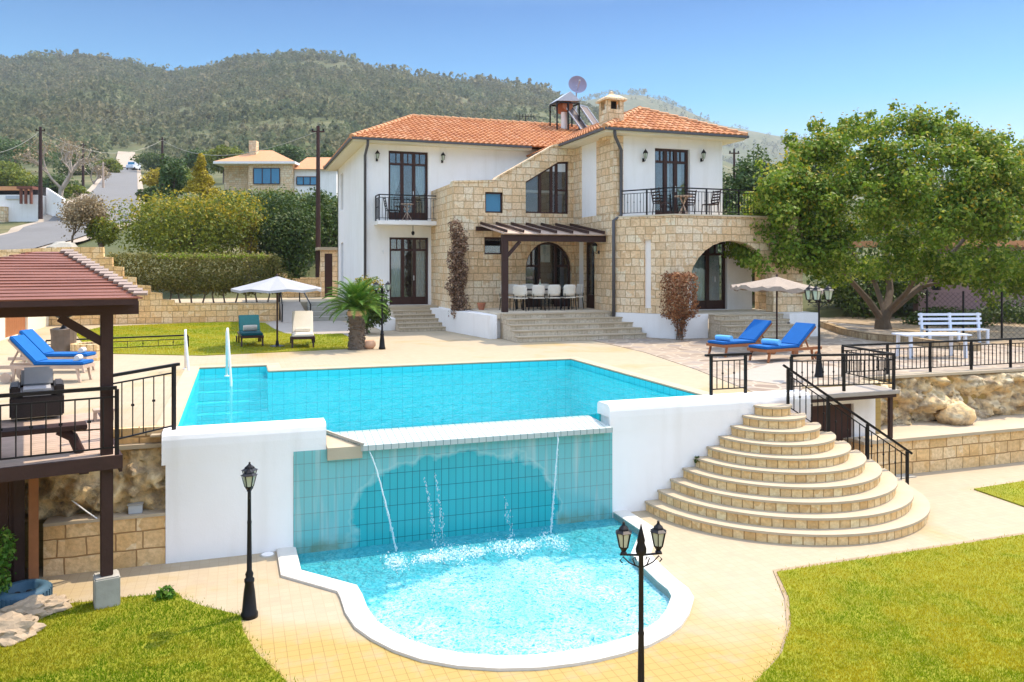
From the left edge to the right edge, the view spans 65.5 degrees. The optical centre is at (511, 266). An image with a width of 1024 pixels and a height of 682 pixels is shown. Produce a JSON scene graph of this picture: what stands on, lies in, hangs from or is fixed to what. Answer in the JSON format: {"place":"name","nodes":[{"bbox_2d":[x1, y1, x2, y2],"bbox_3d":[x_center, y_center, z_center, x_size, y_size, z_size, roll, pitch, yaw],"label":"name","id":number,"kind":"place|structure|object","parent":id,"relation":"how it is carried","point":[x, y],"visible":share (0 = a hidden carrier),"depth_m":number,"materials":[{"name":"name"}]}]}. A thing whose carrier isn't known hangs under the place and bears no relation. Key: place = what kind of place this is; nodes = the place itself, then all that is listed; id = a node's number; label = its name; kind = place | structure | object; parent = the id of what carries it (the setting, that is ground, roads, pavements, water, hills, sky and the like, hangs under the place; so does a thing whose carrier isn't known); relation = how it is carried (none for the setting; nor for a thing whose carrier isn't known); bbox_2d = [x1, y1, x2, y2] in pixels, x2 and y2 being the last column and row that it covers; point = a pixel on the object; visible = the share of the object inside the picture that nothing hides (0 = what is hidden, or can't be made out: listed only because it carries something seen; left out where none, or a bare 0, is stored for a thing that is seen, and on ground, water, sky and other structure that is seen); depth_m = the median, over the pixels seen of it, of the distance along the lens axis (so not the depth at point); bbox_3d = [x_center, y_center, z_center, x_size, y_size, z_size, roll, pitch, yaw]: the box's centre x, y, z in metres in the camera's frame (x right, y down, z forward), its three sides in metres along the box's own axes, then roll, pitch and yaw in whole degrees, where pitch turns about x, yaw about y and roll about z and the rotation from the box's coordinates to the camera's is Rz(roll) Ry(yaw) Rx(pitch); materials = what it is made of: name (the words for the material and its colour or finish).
{"place":"outdoors","nodes":[
{"label":"outdoors","id":0,"kind":"place"},
{"bbox_2d":[0,167,137,249],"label":"road","id":1,"kind":"structure","parent":0,"point":[122,185],"depth_m":61.13,"materials":[{"name":"grey asphalt"}]},
{"bbox_2d":[0,591,305,681],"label":"side lawn","id":2,"kind":"structure","parent":0,"point":[135,638],"depth_m":8.64,"materials":[{"name":"plant"}]},
{"bbox_2d":[0,611,46,646],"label":"rock","id":3,"kind":"object","parent":2,"relation":"on","point":[16,626],"visible":0.79,"depth_m":8.79,"materials":[{"name":"beige stone"}]},
{"bbox_2d":[0,593,71,618],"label":"rock","id":4,"kind":"object","parent":2,"relation":"on","point":[41,605],"visible":0.61,"depth_m":9.36,"materials":[{"name":"beige stone"}]},
{"bbox_2d":[77,322,348,355],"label":"garden lawn","id":5,"kind":"structure","parent":0,"point":[220,353],"depth_m":25.09,"materials":[{"name":"plant"}]},
{"bbox_2d":[236,315,263,346],"bbox_3d":[-8.085,1.951,24.598,0.760,0.868,1.850,0,0,-22],"label":"sun lounger","id":6,"kind":"object","parent":5,"relation":"on","point":[249,320],"visible":0.94,"depth_m":24.93,"materials":[{"name":"green fabric"}]},
{"bbox_2d":[231,274,320,346],"bbox_3d":[-7.037,1.300,23.870,2.532,2.200,2.532,0,0,-6],"label":"parasol","id":7,"kind":"object","parent":5,"relation":"on","point":[277,284],"visible":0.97,"depth_m":23.23,"materials":[{"name":"white fabric"}]},
{"bbox_2d":[290,311,314,347],"bbox_3d":[-6.373,1.876,24.255,0.760,1.018,1.850,0,0,-15],"label":"sun lounger","id":8,"kind":"object","parent":5,"relation":"on","point":[302,319],"visible":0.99,"depth_m":24.50,"materials":[{"name":"beige fabric"}]},
{"bbox_2d":[171,297,340,318],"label":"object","id":9,"kind":"structure","parent":0,"point":[303,301],"depth_m":38.06,"materials":[{"name":"stone"}]},
{"bbox_2d":[105,250,295,302],"bbox_3d":[-13.914,0.435,35.385,8.389,2.356,1.681,0,0,-19],"label":"clipped hedge","id":10,"kind":"object","parent":9,"relation":"on","point":[178,283],"visible":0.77,"depth_m":35.07,"materials":[{"name":"green plant"}]},
{"bbox_2d":[267,319,349,335],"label":"shaded path","id":11,"kind":"structure","parent":0,"point":[328,327],"depth_m":31.45,"materials":[{"name":"concrete"}]},
{"bbox_2d":[0,318,986,567],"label":"pool deck","id":12,"kind":"structure","parent":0,"point":[423,347],"depth_m":20.45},
{"bbox_2d":[0,317,48,340],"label":"outbuilding","id":13,"kind":"structure","parent":12,"relation":"on","point":[9,327],"depth_m":28.35,"materials":[{"name":"beige paint"}]},
{"bbox_2d":[0,335,94,382],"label":"sun lounger","id":14,"kind":"object","parent":12,"relation":"on","point":[28,350],"visible":0.88,"depth_m":16.52,"materials":[{"name":"blue fabric"}]},
{"bbox_2d":[8,329,97,372],"bbox_3d":[-10.520,1.920,18.270,1.750,0.971,0.620,0,0,-2],"label":"sun lounger","id":15,"kind":"object","parent":12,"relation":"on","point":[39,343],"visible":0.65,"depth_m":18.10,"materials":[{"name":"blue fabric"}]},
{"bbox_2d":[50,327,76,351],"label":"stone column","id":16,"kind":"structure","parent":12,"relation":"on","point":[62,340],"depth_m":20.46,"materials":[{"name":"grey stone"}]},
{"bbox_2d":[0,247,278,325],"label":"garden wall","id":17,"kind":"structure","parent":12,"relation":"on","point":[155,307],"depth_m":33.94,"materials":[{"name":"stone"}]},
{"bbox_2d":[307,301,348,320],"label":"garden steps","id":18,"kind":"structure","parent":12,"relation":"on","point":[317,310],"depth_m":35.93,"materials":[{"name":"grey stone"}]},
{"bbox_2d":[318,276,391,349],"bbox_3d":[-4.567,1.345,23.166,2.176,2.168,2.161,0,0,-19],"label":"cycad palm","id":19,"kind":"object","parent":12,"relation":"on","point":[357,303],"visible":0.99,"depth_m":23.02,"materials":[{"name":"green plant"}]},
{"bbox_2d":[344,275,390,333],"bbox_3d":[-5.165,1.332,28.498,1.662,2.136,1.487,0,0,39],"label":"round shrub","id":20,"kind":"object","parent":12,"relation":"on","point":[373,316],"visible":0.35,"depth_m":28.27,"materials":[{"name":"green plant"}]},
{"bbox_2d":[150,357,714,553],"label":"swimming pool","id":21,"kind":"structure","parent":12,"relation":"in","point":[419,451],"depth_m":13.10,"materials":[{"name":"teal tile"}]},
{"bbox_2d":[323,91,817,342],"bbox_3d":[0.578,-2.392,33.865,14.856,9.585,20.663,0,0,-19],"label":"villa","id":22,"kind":"object","parent":12,"relation":"on","point":[494,171],"visible":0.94,"depth_m":29.96,"materials":[{"name":"white paint"}]},
{"bbox_2d":[389,237,427,304],"bbox_3d":[-4.291,0.167,32.914,1.629,2.765,0.275,0,0,-19],"label":"french door","id":23,"kind":"structure","parent":22,"relation":"in","point":[419,256],"depth_m":32.90,"materials":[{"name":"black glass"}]},
{"bbox_2d":[389,151,427,219],"bbox_3d":[-4.317,-3.341,32.905,1.646,2.823,0.275,0,0,-19],"label":"french door","id":24,"kind":"structure","parent":22,"relation":"in","point":[396,173],"depth_m":32.89,"materials":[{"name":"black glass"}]},
{"bbox_2d":[444,217,470,317],"bbox_3d":[-2.026,0.271,29.366,0.983,4.279,0.775,0,0,-19],"label":"creeper","id":25,"kind":"object","parent":22,"relation":"attached to","point":[458,265],"visible":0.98,"depth_m":29.25,"materials":[{"name":"brown plant"}]},
{"bbox_2d":[476,222,606,311],"bbox_3d":[1.031,-0.079,29.073,4.000,3.259,3.082,0,0,-19],"label":"pergola","id":26,"kind":"object","parent":22,"relation":"on","point":[557,232],"visible":1,"depth_m":27.91,"materials":[{"name":"brown wood"}]},
{"bbox_2d":[526,162,567,213],"bbox_3d":[1.316,-3.102,31.018,1.939,2.192,0.100,0,0,-19],"label":"stair window","id":27,"kind":"structure","parent":22,"relation":"in","point":[566,163],"depth_m":31.10,"materials":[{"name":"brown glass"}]},
{"bbox_2d":[526,242,569,306],"bbox_3d":[1.315,0.246,31.192,2.080,2.607,0.430,0,0,-19],"label":"arched door","id":28,"kind":"structure","parent":22,"relation":"in","point":[543,251],"depth_m":31.12,"materials":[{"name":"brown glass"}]},
{"bbox_2d":[549,91,598,129],"bbox_3d":[3.262,-7.526,39.022,2.568,1.984,1.532,0,0,-19],"label":"solar water heater","id":29,"kind":"object","parent":22,"relation":"on","point":[564,105],"visible":0.83,"depth_m":38.78,"materials":[{"name":"white metal"}]},
{"bbox_2d":[586,242,593,307],"bbox_3d":[3.055,0.301,29.920,0.120,2.498,0.978,0,0,-19],"label":"pergola post","id":30,"kind":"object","parent":22,"relation":"in","point":[589,248],"depth_m":30.17,"materials":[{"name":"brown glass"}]},
{"bbox_2d":[655,148,687,214],"bbox_3d":[5.701,-2.988,28.845,1.423,2.537,0.275,0,0,-19],"label":"french door","id":31,"kind":"structure","parent":22,"relation":"in","point":[676,165],"depth_m":28.85,"materials":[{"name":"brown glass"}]},
{"bbox_2d":[692,242,724,308],"bbox_3d":[7.165,0.313,29.349,1.492,2.474,0.275,0,0,-19],"label":"french door","id":32,"kind":"structure","parent":22,"relation":"in","point":[701,267],"depth_m":29.39,"materials":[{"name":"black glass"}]},
{"bbox_2d":[621,187,800,216],"bbox_3d":[6.964,-2.209,28.178,6.238,0.918,2.094,0,0,-19],"label":"terrace railing","id":33,"kind":"object","parent":22,"relation":"on","point":[738,190],"visible":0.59,"depth_m":27.16,"materials":[{"name":"black metal"}]},
{"bbox_2d":[843,414,1023,444],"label":"planting ledge","id":34,"kind":"object","parent":12,"relation":"on","point":[916,426],"visible":0.2,"depth_m":17.45,"materials":[{"name":"concrete"}]},
{"bbox_2d":[932,401,976,425],"bbox_3d":[9.779,3.260,17.658,0.873,0.586,0.834,0,0,-19],"label":"boulder","id":35,"kind":"object","parent":34,"relation":"on","point":[959,413],"visible":0.76,"depth_m":17.38,"materials":[{"name":"beige stone"}]},
{"bbox_2d":[863,368,1023,425],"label":"rock wall","id":36,"kind":"structure","parent":12,"relation":"on","point":[920,397],"depth_m":18.04,"materials":[{"name":"stone"}]},
{"bbox_2d":[0,58,1023,317],"bbox_3d":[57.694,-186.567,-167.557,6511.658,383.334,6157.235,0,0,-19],"label":"hills","id":37,"kind":"structure","parent":0,"point":[830,310],"depth_m":350.46,"materials":[{"name":"green plant"}]},
{"bbox_2d":[0,166,37,185],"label":"thicket","id":38,"kind":"object","parent":37,"relation":"on","point":[9,178],"visible":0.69,"depth_m":122.85,"materials":[{"name":"green plant"}]},
{"bbox_2d":[0,186,50,221],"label":"roadside house","id":39,"kind":"structure","parent":37,"relation":"on","point":[18,203],"depth_m":66.00,"materials":[{"name":"white paint"}]},
{"bbox_2d":[0,134,60,164],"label":"thicket","id":40,"kind":"object","parent":37,"relation":"on","point":[7,147],"visible":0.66,"depth_m":167.99,"materials":[{"name":"green plant"}]},
{"bbox_2d":[9,127,108,196],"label":"bare tree","id":41,"kind":"object","parent":37,"relation":"on","point":[68,164],"visible":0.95,"depth_m":93.70,"materials":[{"name":"grey plant"}]},
{"bbox_2d":[0,170,143,247],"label":"road verge","id":42,"kind":"structure","parent":37,"relation":"on","point":[47,217],"depth_m":62.91,"materials":[{"name":"grey concrete"}]},
{"bbox_2d":[53,184,118,242],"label":"sparse shrub","id":43,"kind":"object","parent":37,"relation":"on","point":[84,209],"visible":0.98,"depth_m":42.65,"materials":[{"name":"brown plant"}]},
{"bbox_2d":[83,217,121,246],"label":"shrub","id":44,"kind":"object","parent":37,"relation":"on","point":[101,234],"visible":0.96,"depth_m":42.82,"materials":[{"name":"green plant"}]},
{"bbox_2d":[156,153,188,200],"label":"dark shrub","id":45,"kind":"object","parent":37,"relation":"on","point":[176,178],"visible":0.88,"depth_m":65.65,"materials":[{"name":"green plant"}]},
{"bbox_2d":[96,185,274,283],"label":"shrub","id":46,"kind":"object","parent":37,"relation":"on","point":[193,227],"visible":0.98,"depth_m":42.64,"materials":[{"name":"green plant"}]},
{"bbox_2d":[181,153,219,204],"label":"yellow conifer","id":47,"kind":"object","parent":37,"relation":"on","point":[203,182],"visible":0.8,"depth_m":57.64,"materials":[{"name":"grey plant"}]},
{"bbox_2d":[203,144,246,182],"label":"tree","id":48,"kind":"object","parent":37,"relation":"on","point":[228,153],"visible":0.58,"depth_m":139.15,"materials":[{"name":"green plant"}]},
{"bbox_2d":[181,186,337,223],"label":"clipped hedge","id":49,"kind":"object","parent":37,"relation":"on","point":[302,197],"visible":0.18,"depth_m":63.51,"materials":[{"name":"green plant"}]},
{"bbox_2d":[213,140,337,198],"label":"neighbour villa","id":50,"kind":"object","parent":37,"relation":"on","point":[262,169],"visible":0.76,"depth_m":98.80,"materials":[{"name":"paint"}]},
{"bbox_2d":[243,182,324,278],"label":"evergreen tree","id":51,"kind":"object","parent":37,"relation":"on","point":[286,238],"visible":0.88,"depth_m":45.99,"materials":[{"name":"green plant"}]},
{"bbox_2d":[312,126,324,276],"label":"utility pole","id":52,"kind":"object","parent":37,"relation":"on","point":[318,240],"visible":0.89,"depth_m":43.41,"materials":[{"name":"brown wood"}]},
{"bbox_2d":[303,186,337,259],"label":"evergreen tree","id":53,"kind":"object","parent":37,"relation":"on","point":[329,214],"visible":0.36,"depth_m":49.66,"materials":[{"name":"green plant"}]},
{"bbox_2d":[315,247,337,296],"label":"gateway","id":54,"kind":"object","parent":37,"relation":"on","point":[328,266],"visible":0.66,"depth_m":42.20,"materials":[{"name":"stone"}]},
{"bbox_2d":[0,48,953,194],"bbox_3d":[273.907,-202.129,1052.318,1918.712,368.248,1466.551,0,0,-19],"label":"forest","id":55,"kind":"object","parent":37,"relation":"on","point":[32,96],"visible":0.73,"depth_m":485.35,"materials":[{"name":"green plant"}]},
{"bbox_2d":[722,155,762,214],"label":"pine tree","id":56,"kind":"object","parent":37,"relation":"on","point":[746,172],"visible":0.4,"depth_m":45.60,"materials":[{"name":"green plant"}]},
{"bbox_2d":[0,0,1023,171],"label":"sky","id":57,"kind":"structure","parent":0,"point":[762,66],"materials":[{"name":"blue"}]},
{"bbox_2d":[25,462,1023,681],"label":"patio","id":58,"kind":"structure","parent":0,"point":[732,628],"depth_m":9.92,"materials":[{"name":"beige stone"}]},
{"bbox_2d":[0,524,18,592],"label":"conifer shrub","id":59,"kind":"object","parent":58,"relation":"on","point":[9,546],"visible":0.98,"depth_m":9.63,"materials":[{"name":"green plant"}]},
{"bbox_2d":[0,478,38,583],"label":"shed","id":60,"kind":"structure","parent":58,"relation":"on","point":[12,505],"depth_m":10.02,"materials":[{"name":"brown wood"}]},
{"bbox_2d":[0,579,52,608],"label":"tyre planter","id":61,"kind":"object","parent":58,"relation":"on","point":[21,590],"visible":0.62,"depth_m":9.76,"materials":[{"name":"blue rubber"}]},
{"bbox_2d":[0,249,147,608],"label":"gazebo","id":62,"kind":"object","parent":58,"relation":"on","point":[63,284],"visible":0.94,"depth_m":9.63,"materials":[{"name":"brown wood"}]},
{"bbox_2d":[9,366,63,418],"bbox_3d":[-7.228,1.884,12.123,0.700,0.693,0.730,0,0,-31],"label":"barbecue grill","id":63,"kind":"object","parent":62,"relation":"on","point":[36,379],"visible":0.84,"depth_m":11.94,"materials":[{"name":"grey metal"}]},
{"bbox_2d":[1,421,86,453],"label":"timber bench","id":64,"kind":"object","parent":62,"relation":"on","point":[67,430],"visible":0.88,"depth_m":9.59,"materials":[{"name":"brown wood"}]},
{"bbox_2d":[0,386,118,459],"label":"gazebo railing","id":65,"kind":"object","parent":62,"relation":"on","point":[61,391],"visible":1,"depth_m":9.35,"materials":[{"name":"black metal"}]},
{"bbox_2d":[113,363,179,439],"bbox_3d":[-5.057,1.893,10.926,0.055,1.054,1.081,0,0,34],"label":"short railing","id":66,"kind":"object","parent":62,"relation":"attached to","point":[173,395],"visible":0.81,"depth_m":11.05,"materials":[{"name":"black metal"}]},
{"bbox_2d":[43,509,165,576],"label":"block wall","id":67,"kind":"structure","parent":58,"relation":"on","point":[71,544],"depth_m":10.83,"materials":[{"name":"stone"}]},
{"bbox_2d":[25,442,165,521],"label":"rock wall","id":68,"kind":"structure","parent":67,"relation":"on","point":[141,477],"depth_m":11.07,"materials":[{"name":"stone"}]},
{"bbox_2d":[55,425,164,444],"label":"ledge wall","id":69,"kind":"structure","parent":68,"relation":"on","point":[142,438],"depth_m":11.29,"materials":[{"name":"stone"}]},
{"bbox_2d":[162,418,325,563],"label":"retaining wall","id":70,"kind":"structure","parent":58,"relation":"on","point":[206,502],"depth_m":11.37,"materials":[{"name":"white paint"}]},
{"bbox_2d":[240,462,257,620],"bbox_3d":[-3.100,3.229,9.400,0.203,1.802,0.409,0,0,-19],"label":"lamp post","id":71,"kind":"object","parent":58,"relation":"on","point":[249,605],"visible":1,"depth_m":9.36,"materials":[{"name":"black metal"}]},
{"bbox_2d":[276,510,693,671],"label":"plunge pool","id":72,"kind":"structure","parent":58,"relation":"in","point":[657,575],"depth_m":8.98,"materials":[{"name":"tile"}]},
{"bbox_2d":[297,518,669,654],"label":"water","id":73,"kind":"structure","parent":72,"relation":"in","point":[548,589],"depth_m":10.44,"materials":[{"name":"teal liquid"}]},
{"bbox_2d":[616,520,665,681],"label":"lamp post","id":74,"kind":"object","parent":58,"relation":"on","point":[624,532],"visible":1,"depth_m":6.53,"materials":[{"name":"black metal"}]},
{"bbox_2d":[597,389,810,517],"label":"retaining wall","id":75,"kind":"structure","parent":58,"relation":"on","point":[658,443],"depth_m":13.65,"materials":[{"name":"white paint"}]},
{"bbox_2d":[705,352,751,394],"bbox_3d":[3.938,1.950,14.492,0.970,0.760,0.055,0,0,-19],"label":"short railing","id":76,"kind":"object","parent":75,"relation":"on","point":[711,361],"visible":0.97,"depth_m":14.46,"materials":[{"name":"black metal"}]},
{"bbox_2d":[645,404,929,544],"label":"curved steps","id":77,"kind":"structure","parent":58,"relation":"on","point":[777,473],"depth_m":12.85,"materials":[{"name":"stone"}]},
{"bbox_2d":[782,364,912,484],"bbox_3d":[6.048,2.929,14.347,2.364,2.363,0.055,0,0,-2],"label":"stair railing","id":78,"kind":"object","parent":77,"relation":"on","point":[828,403],"visible":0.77,"depth_m":14.33,"materials":[{"name":"black metal"}]},
{"bbox_2d":[848,422,1023,474],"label":"planter wall","id":79,"kind":"structure","parent":58,"relation":"on","point":[949,449],"depth_m":16.27,"materials":[{"name":"stone"}]},
{"bbox_2d":[723,360,847,383],"bbox_3d":[6.457,2.405,18.055,2.049,0.050,4.177,0,0,38],"label":"paved strip","id":80,"kind":"object","parent":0,"point":[774,373],"visible":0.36,"depth_m":17.97,"materials":[{"name":"concrete"}]},
{"bbox_2d":[592,322,1023,391],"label":"stone terrace","id":81,"kind":"structure","parent":0,"point":[690,352],"depth_m":21.50,"materials":[{"name":"beige stone"}]},
{"bbox_2d":[659,270,700,339],"bbox_3d":[5.454,1.259,26.027,1.246,2.296,1.129,0,0,-19],"label":"topiary","id":82,"kind":"object","parent":81,"relation":"on","point":[681,283],"visible":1,"depth_m":25.84,"materials":[{"name":"red plant"}]},
{"bbox_2d":[706,319,775,357],"bbox_3d":[6.280,1.928,21.731,1.950,0.930,0.780,0,0,-28],"label":"sun lounger","id":83,"kind":"object","parent":81,"relation":"on","point":[754,331],"visible":0.79,"depth_m":21.66,"materials":[{"name":"blue fabric"}]},
{"bbox_2d":[730,274,823,338],"bbox_3d":[7.832,1.305,23.604,2.517,2.190,2.515,0,0,-1],"label":"parasol","id":84,"kind":"object","parent":81,"relation":"on","point":[777,284],"visible":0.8,"depth_m":22.98,"materials":[{"name":"fabric"}]},
{"bbox_2d":[747,322,821,362],"bbox_3d":[7.020,1.928,20.505,1.950,0.930,0.780,0,0,-28],"label":"sun lounger","id":85,"kind":"object","parent":81,"relation":"on","point":[796,336],"visible":0.88,"depth_m":20.45,"materials":[{"name":"blue fabric"}]},
{"bbox_2d":[804,284,833,377],"bbox_3d":[6.676,1.389,17.287,0.621,2.021,0.440,0,0,-19],"label":"lamp post","id":86,"kind":"object","parent":81,"relation":"on","point":[814,293],"visible":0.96,"depth_m":17.25,"materials":[{"name":"black metal"}]},
{"bbox_2d":[721,98,1023,329],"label":"carob tree","id":87,"kind":"object","parent":81,"relation":"on","point":[988,166],"visible":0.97,"depth_m":27.58,"materials":[{"name":"green plant"}]},
{"bbox_2d":[820,321,980,350],"bbox_3d":[12.255,2.300,27.164,1.387,0.260,9.314,0,0,-5],"label":"bed edging","id":88,"kind":"object","parent":81,"relation":"on","point":[856,333],"visible":0.63,"depth_m":25.62,"materials":[{"name":"brown stone"}]},
{"bbox_2d":[790,337,1023,390],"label":"terrace edge railing","id":89,"kind":"object","parent":81,"relation":"on","point":[845,364],"visible":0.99,"depth_m":17.34,"materials":[{"name":"black metal"}]},
{"bbox_2d":[892,332,971,358],"bbox_3d":[11.117,2.083,21.115,1.800,0.637,0.700,0,0,-5],"label":"garden table","id":90,"kind":"object","parent":81,"relation":"on","point":[949,334],"visible":0.92,"depth_m":20.87,"materials":[{"name":"white wood"}]},
{"bbox_2d":[918,313,989,343],"bbox_3d":[13.883,1.925,25.019,2.100,0.957,0.540,0,0,-5],"label":"garden bench","id":91,"kind":"object","parent":81,"relation":"on","point":[949,323],"visible":0.85,"depth_m":25.16,"materials":[{"name":"white wood"}]},
{"bbox_2d":[742,533,1023,681],"bbox_3d":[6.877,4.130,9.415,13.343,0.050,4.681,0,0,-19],"label":"lawn","id":92,"kind":"structure","parent":0,"point":[900,630],"depth_m":9.46,"materials":[{"name":"plant"}]},
{"bbox_2d":[896,473,915,478],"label":"hatch floor","id":93,"kind":"structure","parent":0,"point":[903,476],"depth_m":15.63,"materials":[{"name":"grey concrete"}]},
{"bbox_2d":[801,385,899,440],"bbox_3d":[6.277,3.275,16.064,2.370,1.710,1.590,0,0,-19],"label":"storage hatch","id":94,"kind":"object","parent":93,"relation":"on","point":[859,400],"visible":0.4,"depth_m":15.93,"materials":[{"name":"paint"}]},
{"bbox_2d":[812,404,850,440],"bbox_3d":[6.272,3.440,15.956,1.250,1.380,0.050,0,0,-19],"label":"door","id":95,"kind":"structure","parent":94,"relation":"in","point":[814,408],"depth_m":16.02,"materials":[{"name":"brown wood"}]},
{"bbox_2d":[827,317,1023,346],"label":"earth bed","id":96,"kind":"object","parent":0,"point":[896,323],"visible":0.19,"depth_m":30.70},
{"bbox_2d":[806,239,941,318],"bbox_3d":[17.047,0.822,38.043,5.919,4.731,6.210,0,0,37],"label":"dark hedge","id":97,"kind":"object","parent":96,"relation":"on","point":[850,297],"visible":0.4,"depth_m":37.25,"materials":[{"name":"green plant"}]},
{"bbox_2d":[852,239,1023,313],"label":"pink building","id":98,"kind":"structure","parent":96,"relation":"on","point":[943,293],"depth_m":38.01,"materials":[{"name":"tile"}]},
{"bbox_2d":[899,306,998,327],"bbox_3d":[17.934,3.304,32.553,3.473,3.400,3.392,0,0,-19],"label":"dark hedge","id":99,"kind":"object","parent":96,"relation":"on","point":[912,319],"visible":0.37,"depth_m":32.53,"materials":[{"name":"green plant"}]},
{"bbox_2d":[926,290,1023,338],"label":"wire fence","id":100,"kind":"object","parent":96,"relation":"on","point":[963,310],"visible":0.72,"depth_m":26.31,"materials":[{"name":"black metal"}]},
{"bbox_2d":[971,297,1023,323],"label":"dark hedge","id":101,"kind":"object","parent":96,"relation":"on","point":[1009,314],"visible":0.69,"depth_m":33.76,"materials":[{"name":"green plant"}]},
{"bbox_2d":[974,481,1023,506],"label":"lawn","id":102,"kind":"structure","parent":0,"point":[1002,495],"depth_m":14.51,"materials":[{"name":"plant"}]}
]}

